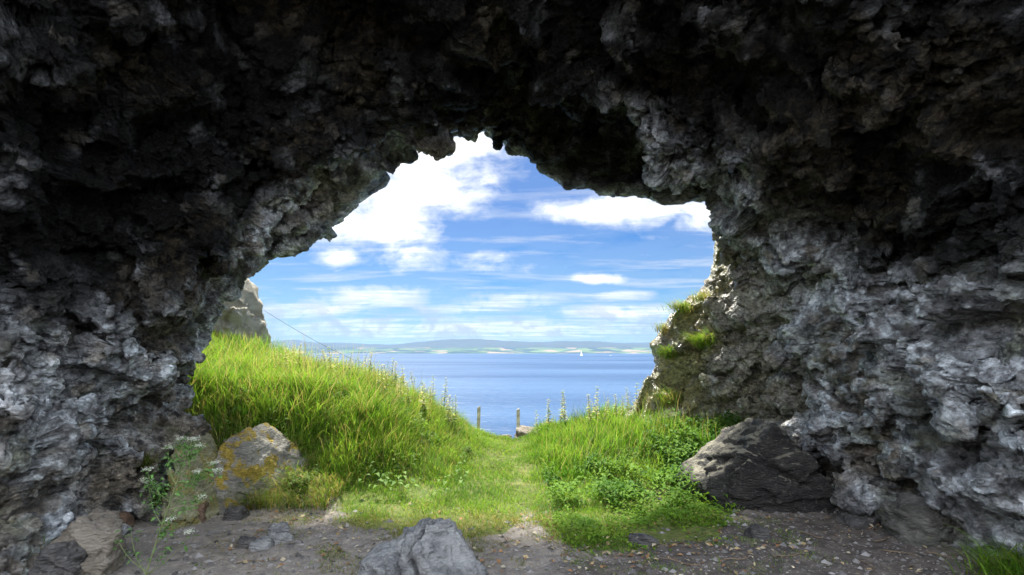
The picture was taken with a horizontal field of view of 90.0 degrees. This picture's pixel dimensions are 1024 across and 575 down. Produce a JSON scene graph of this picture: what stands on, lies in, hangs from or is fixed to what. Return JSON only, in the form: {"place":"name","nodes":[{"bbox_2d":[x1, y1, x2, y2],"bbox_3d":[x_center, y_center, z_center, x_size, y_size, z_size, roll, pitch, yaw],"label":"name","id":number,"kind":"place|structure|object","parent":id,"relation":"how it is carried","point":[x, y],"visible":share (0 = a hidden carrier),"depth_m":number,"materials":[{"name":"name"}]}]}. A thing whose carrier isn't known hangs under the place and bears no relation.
{"place":"outdoors","nodes":[
{"label":"outdoors","id":0,"kind":"place"},
{"bbox_2d":[269,339,651,353],"bbox_3d":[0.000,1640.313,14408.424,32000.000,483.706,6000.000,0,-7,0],"label":"hills","id":1,"kind":"structure","parent":0,"point":[465,346],"depth_m":14545.90,"materials":[{"name":"blue"}]},
{"bbox_2d":[295,354,654,438],"bbox_3d":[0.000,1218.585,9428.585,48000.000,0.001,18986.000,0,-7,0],"label":"water","id":2,"kind":"structure","parent":0,"point":[499,389],"depth_m":157.23,"materials":[{"name":"blue liquid"}]},
{"bbox_2d":[248,132,714,343],"label":"sky","id":3,"kind":"structure","parent":0,"point":[474,242],"materials":[{"name":"blue"}]},
{"bbox_2d":[154,327,847,574],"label":"grass","id":4,"kind":"structure","parent":0,"point":[364,421],"depth_m":6.60,"materials":[{"name":"green plant"}]},
{"bbox_2d":[0,0,1023,574],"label":"cave","id":5,"kind":"structure","parent":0,"point":[176,172],"depth_m":4.65},
{"bbox_2d":[118,446,169,468],"bbox_3d":[-3.251,1.529,4.568,0.815,0.257,0.588,4,-8,-28],"label":"grass tuft","id":6,"kind":"object","parent":5,"relation":"on","point":[150,462],"visible":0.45,"depth_m":4.66,"materials":[{"name":"green plant"}]},
{"bbox_2d":[651,322,668,333],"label":"grass tuft","id":7,"kind":"object","parent":5,"relation":"on","point":[660,328],"visible":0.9,"depth_m":8.62,"materials":[{"name":"green plant"}]},
{"bbox_2d":[652,344,682,360],"bbox_3d":[2.480,1.021,8.260,0.730,0.312,0.880,5,-9,-33],"label":"grass tuft","id":8,"kind":"object","parent":5,"relation":"on","point":[666,353],"visible":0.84,"depth_m":8.27,"materials":[{"name":"green plant"}]},
{"bbox_2d":[656,296,695,316],"bbox_3d":[2.666,0.297,8.269,0.731,0.344,0.717,7,-10,-42],"label":"grass tuft","id":9,"kind":"object","parent":5,"relation":"on","point":[681,306],"visible":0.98,"depth_m":8.25,"materials":[{"name":"green plant"}]},
{"bbox_2d":[668,328,720,349],"bbox_3d":[2.766,0.758,7.636,1.005,0.392,1.210,0,-7,0],"label":"grass tuft","id":10,"kind":"object","parent":5,"relation":"on","point":[702,340],"visible":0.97,"depth_m":7.64,"materials":[{"name":"green plant"}]},
{"bbox_2d":[679,289,717,304],"bbox_3d":[2.718,0.123,7.589,0.610,0.296,0.548,-3,-8,20],"label":"grass tuft","id":11,"kind":"object","parent":5,"relation":"on","point":[702,296],"visible":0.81,"depth_m":7.55,"materials":[{"name":"green plant"}]},
{"bbox_2d":[26,344,1017,574],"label":"ground","id":12,"kind":"structure","parent":0,"point":[836,548],"depth_m":4.32,"materials":[{"name":"grey soil"}]},
{"bbox_2d":[27,540,87,574],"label":"stone","id":13,"kind":"object","parent":12,"relation":"on","point":[63,558],"visible":0.95,"depth_m":3.51,"materials":[{"name":"grey stone"}]},
{"bbox_2d":[50,506,127,574],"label":"stone","id":14,"kind":"object","parent":12,"relation":"on","point":[93,534],"visible":0.73,"depth_m":3.69,"materials":[{"name":"grey stone"}]},
{"bbox_2d":[118,511,134,526],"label":"stone","id":15,"kind":"object","parent":12,"relation":"on","point":[128,518],"visible":0.3,"depth_m":4.37,"materials":[{"name":"brown stone"}]},
{"bbox_2d":[135,504,161,525],"bbox_3d":[-3.312,2.096,4.698,0.260,0.190,0.224,0,-7,0],"label":"stone","id":16,"kind":"object","parent":12,"relation":"on","point":[148,517],"visible":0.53,"depth_m":4.62,"materials":[{"name":"grey stone"}]},
{"bbox_2d":[152,490,167,510],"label":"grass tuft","id":17,"kind":"object","parent":12,"relation":"on","point":[158,500],"visible":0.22,"depth_m":4.75,"materials":[{"name":"green plant"}]},
{"bbox_2d":[112,433,223,574],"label":"flowering plant","id":18,"kind":"object","parent":12,"relation":"on","point":[161,535],"visible":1,"depth_m":3.79,"materials":[{"name":"green plant"}]},
{"bbox_2d":[160,433,218,529],"bbox_3d":[-3.147,2.041,4.961,0.478,1.186,1.115,-21,-10,5],"label":"boulder","id":19,"kind":"object","parent":12,"relation":"on","point":[191,518],"visible":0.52,"depth_m":5.00,"materials":[{"name":"grey stone"}]},
{"bbox_2d":[195,501,208,522],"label":"stone","id":20,"kind":"object","parent":12,"relation":"on","point":[201,509],"visible":0.34,"depth_m":4.89,"materials":[{"name":"brown stone"}]},
{"bbox_2d":[222,505,249,520],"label":"stone","id":21,"kind":"object","parent":12,"relation":"on","point":[238,512],"visible":0.93,"depth_m":4.95,"materials":[{"name":"grey stone"}]},
{"bbox_2d":[212,278,270,347],"bbox_3d":[-7.893,1.639,12.620,3.030,4.432,2.646,0,-7,0],"label":"rock stack","id":22,"kind":"object","parent":12,"relation":"on","point":[243,313],"visible":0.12,"depth_m":12.78,"materials":[{"name":"grey stone"}]},
{"bbox_2d":[235,536,256,548],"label":"stone","id":23,"kind":"object","parent":12,"relation":"on","point":[243,542],"visible":0.78,"depth_m":4.28,"materials":[{"name":"grey stone"}]},
{"bbox_2d":[213,422,307,515],"bbox_3d":[-2.830,2.112,5.553,1.314,1.165,1.198,0,-7,0],"label":"boulder","id":24,"kind":"object","parent":12,"relation":"on","point":[248,452],"visible":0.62,"depth_m":5.47,"materials":[{"name":"grey stone"}]},
{"bbox_2d":[248,536,274,551],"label":"stone","id":25,"kind":"object","parent":12,"relation":"on","point":[263,542],"visible":0.88,"depth_m":4.25,"materials":[{"name":"grey stone"}]},
{"bbox_2d":[267,521,294,544],"bbox_3d":[-2.003,2.127,4.411,0.114,0.222,0.239,-7,-10,44],"label":"stone","id":26,"kind":"object","parent":12,"relation":"on","point":[280,532],"visible":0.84,"depth_m":4.39,"materials":[{"name":"grey stone"}]},
{"bbox_2d":[279,471,318,499],"bbox_3d":[-2.289,2.114,5.450,0.450,0.327,0.312,-6,-9,38],"label":"leafy bush","id":27,"kind":"object","parent":12,"relation":"on","point":[303,482],"visible":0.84,"depth_m":5.43,"materials":[{"name":"green plant"}]},
{"bbox_2d":[326,347,335,371],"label":"tall weed","id":28,"kind":"object","parent":12,"relation":"on","point":[329,360],"visible":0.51,"depth_m":8.68,"materials":[{"name":"green plant"}]},
{"bbox_2d":[368,352,372,375],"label":"tall weed","id":29,"kind":"object","parent":12,"relation":"on","point":[370,364],"visible":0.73,"depth_m":9.26,"materials":[{"name":"green plant"}]},
{"bbox_2d":[379,364,385,390],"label":"tall weed","id":30,"kind":"object","parent":12,"relation":"on","point":[382,378],"visible":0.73,"depth_m":8.18,"materials":[{"name":"green plant"}]},
{"bbox_2d":[392,361,400,387],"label":"tall weed","id":31,"kind":"object","parent":12,"relation":"on","point":[394,379],"visible":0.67,"depth_m":8.94,"materials":[{"name":"green plant"}]},
{"bbox_2d":[398,377,404,402],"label":"tall weed","id":32,"kind":"object","parent":12,"relation":"on","point":[400,390],"visible":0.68,"depth_m":8.02,"materials":[{"name":"green plant"}]},
{"bbox_2d":[405,381,412,406],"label":"tall weed","id":33,"kind":"object","parent":12,"relation":"on","point":[408,395],"visible":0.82,"depth_m":8.17,"materials":[{"name":"green plant"}]},
{"bbox_2d":[357,517,488,574],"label":"boulder","id":34,"kind":"object","parent":12,"relation":"on","point":[430,546],"visible":1,"depth_m":3.54,"materials":[{"name":"grey stone"}]},
{"bbox_2d":[419,380,427,414],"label":"tall weed","id":35,"kind":"object","parent":12,"relation":"on","point":[423,397],"visible":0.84,"depth_m":8.02,"materials":[{"name":"green plant"}]},
{"bbox_2d":[442,378,449,405],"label":"tall weed","id":36,"kind":"object","parent":12,"relation":"on","point":[445,391],"visible":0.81,"depth_m":9.35,"materials":[{"name":"green plant"}]},
{"bbox_2d":[444,395,451,425],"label":"tall weed","id":37,"kind":"object","parent":12,"relation":"on","point":[449,411],"visible":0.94,"depth_m":8.20,"materials":[{"name":"green plant"}]},
{"bbox_2d":[450,398,456,424],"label":"tall weed","id":38,"kind":"object","parent":12,"relation":"on","point":[451,415],"visible":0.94,"depth_m":8.26,"materials":[{"name":"green plant"}]},
{"bbox_2d":[454,395,458,422],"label":"tall weed","id":39,"kind":"object","parent":12,"relation":"on","point":[455,407],"visible":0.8,"depth_m":8.62,"materials":[{"name":"green plant"}]},
{"bbox_2d":[166,372,746,574],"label":"ground cover","id":40,"kind":"object","parent":12,"relation":"on","point":[642,520],"visible":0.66,"depth_m":5.54,"materials":[{"name":"green plant"}]},
{"bbox_2d":[459,445,472,454],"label":"leafy bush","id":41,"kind":"object","parent":12,"relation":"on","point":[467,449],"visible":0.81,"depth_m":7.32,"materials":[{"name":"green plant"}]},
{"bbox_2d":[477,406,480,428],"bbox_3d":[-0.708,3.080,10.695,0.093,1.192,0.073,0,-7,0],"label":"fence post","id":42,"kind":"object","parent":12,"relation":"on","point":[478,415],"visible":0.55,"depth_m":10.71,"materials":[{"name":"grey wood"}]},
{"bbox_2d":[517,408,519,426],"bbox_3d":[0.128,3.132,10.587,0.074,1.252,0.074,0,-7,0],"label":"fence post","id":43,"kind":"object","parent":12,"relation":"on","point":[518,417],"visible":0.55,"depth_m":10.61,"materials":[{"name":"grey wood"}]},
{"bbox_2d":[514,425,533,437],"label":"stone","id":44,"kind":"object","parent":12,"relation":"on","point":[522,430],"visible":0.24,"depth_m":9.77,"materials":[{"name":"grey stone"}]},
{"bbox_2d":[533,410,540,433],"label":"tall weed","id":45,"kind":"object","parent":12,"relation":"on","point":[536,423],"visible":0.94,"depth_m":8.42,"materials":[{"name":"green plant"}]},
{"bbox_2d":[545,399,552,431],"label":"tall weed","id":46,"kind":"object","parent":12,"relation":"on","point":[548,405],"visible":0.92,"depth_m":8.77,"materials":[{"name":"green plant"}]},
{"bbox_2d":[558,393,566,426],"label":"tall weed","id":47,"kind":"object","parent":12,"relation":"on","point":[561,411],"visible":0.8,"depth_m":8.89,"materials":[{"name":"green plant"}]},
{"bbox_2d":[561,392,569,428],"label":"tall weed","id":48,"kind":"object","parent":12,"relation":"on","point":[564,407],"visible":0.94,"depth_m":8.56,"materials":[{"name":"green plant"}]},
{"bbox_2d":[586,397,593,426],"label":"tall weed","id":49,"kind":"object","parent":12,"relation":"on","point":[589,411],"visible":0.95,"depth_m":8.29,"materials":[{"name":"green plant"}]},
{"bbox_2d":[214,479,977,574],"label":"leaf litter","id":50,"kind":"object","parent":12,"relation":"on","point":[579,567],"visible":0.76,"depth_m":4.19,"materials":[{"name":"brown plant"}]},
{"bbox_2d":[592,386,600,419],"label":"tall weed","id":51,"kind":"object","parent":12,"relation":"on","point":[596,407],"visible":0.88,"depth_m":8.42,"materials":[{"name":"green plant"}]},
{"bbox_2d":[612,394,619,416],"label":"tall weed","id":52,"kind":"object","parent":12,"relation":"on","point":[615,405],"visible":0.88,"depth_m":8.65,"materials":[{"name":"green plant"}]},
{"bbox_2d":[625,387,630,410],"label":"tall weed","id":53,"kind":"object","parent":12,"relation":"on","point":[627,402],"visible":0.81,"depth_m":8.77,"materials":[{"name":"green plant"}]},
{"bbox_2d":[632,383,639,411],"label":"tall weed","id":54,"kind":"object","parent":12,"relation":"on","point":[636,393],"visible":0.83,"depth_m":8.54,"materials":[{"name":"green plant"}]},
{"bbox_2d":[628,533,659,546],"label":"stone","id":55,"kind":"object","parent":12,"relation":"on","point":[642,539],"visible":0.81,"depth_m":4.31,"materials":[{"name":"grey stone"}]},
{"bbox_2d":[637,383,688,407],"bbox_3d":[2.392,1.734,8.101,1.060,0.469,1.015,0,-7,0],"label":"grass tuft","id":56,"kind":"object","parent":12,"relation":"on","point":[669,396],"visible":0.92,"depth_m":8.06,"materials":[{"name":"green plant"}]},
{"bbox_2d":[659,556,699,565],"bbox_3d":[1.278,2.075,3.897,0.302,0.026,0.074,-4,-9,31],"label":"twig","id":57,"kind":"object","parent":12,"relation":"on","point":[682,562],"visible":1,"depth_m":3.85,"materials":[{"name":"brown wood"}]},
{"bbox_2d":[723,555,751,559],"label":"twig","id":58,"kind":"object","parent":12,"relation":"on","point":[736,558],"visible":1,"depth_m":3.93,"materials":[{"name":"brown wood"}]},
{"bbox_2d":[674,418,834,512],"bbox_3d":[2.656,2.067,5.663,1.477,1.226,1.217,0,-7,0],"label":"boulder","id":59,"kind":"object","parent":12,"relation":"on","point":[759,464],"visible":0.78,"depth_m":5.23,"materials":[{"name":"grey stone"}]},
{"bbox_2d":[743,523,769,539],"bbox_3d":[2.171,2.168,4.533,0.193,0.145,0.156,0,-7,0],"label":"stone","id":60,"kind":"object","parent":12,"relation":"on","point":[755,531],"visible":0.93,"depth_m":4.48,"materials":[{"name":"grey stone"}]},
{"bbox_2d":[775,549,808,556],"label":"twig","id":61,"kind":"object","parent":12,"relation":"on","point":[790,555],"visible":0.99,"depth_m":4.07,"materials":[{"name":"brown wood"}]},
{"bbox_2d":[834,509,880,529],"bbox_3d":[3.272,2.135,4.798,0.442,0.174,0.308,1,-7,-10],"label":"stone","id":62,"kind":"object","parent":12,"relation":"on","point":[848,519],"visible":0.5,"depth_m":4.69,"materials":[{"name":"grey stone"}]},
{"bbox_2d":[881,549,924,556],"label":"twig","id":63,"kind":"object","parent":12,"relation":"on","point":[899,551],"visible":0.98,"depth_m":4.09,"materials":[{"name":"brown wood"}]},
{"bbox_2d":[874,492,953,547],"bbox_3d":[3.532,1.986,4.383,0.644,0.436,0.535,0,-7,0],"label":"stone","id":64,"kind":"object","parent":12,"relation":"on","point":[913,519],"visible":0.64,"depth_m":4.25,"materials":[{"name":"grey stone"}]},
{"bbox_2d":[926,551,965,558],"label":"twig","id":65,"kind":"object","parent":12,"relation":"on","point":[940,554],"visible":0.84,"depth_m":3.98,"materials":[{"name":"brown wood"}]},
{"bbox_2d":[925,526,1023,574],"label":"grass tuft","id":66,"kind":"object","parent":12,"relation":"on","point":[1011,569],"visible":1,"depth_m":3.58,"materials":[{"name":"green plant"}]},
{"bbox_3d":[-2.549,2.785,11.741,0.095,1.527,0.084,0,-7,0],"label":"fence post","id":67,"kind":"object","parent":12,"relation":"on","visible":0},
{"bbox_2d":[264,310,397,377],"bbox_3d":[-4.249,1.325,12.029,3.377,1.615,0.009,0,-7,3],"label":"cable","id":68,"kind":"object","parent":67,"relation":"attached to","point":[318,342],"visible":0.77,"depth_m":12.06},
{"bbox_2d":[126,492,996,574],"bbox_3d":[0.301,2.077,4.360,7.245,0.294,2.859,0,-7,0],"label":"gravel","id":69,"kind":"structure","parent":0,"point":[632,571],"depth_m":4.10,"materials":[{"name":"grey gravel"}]}
]}

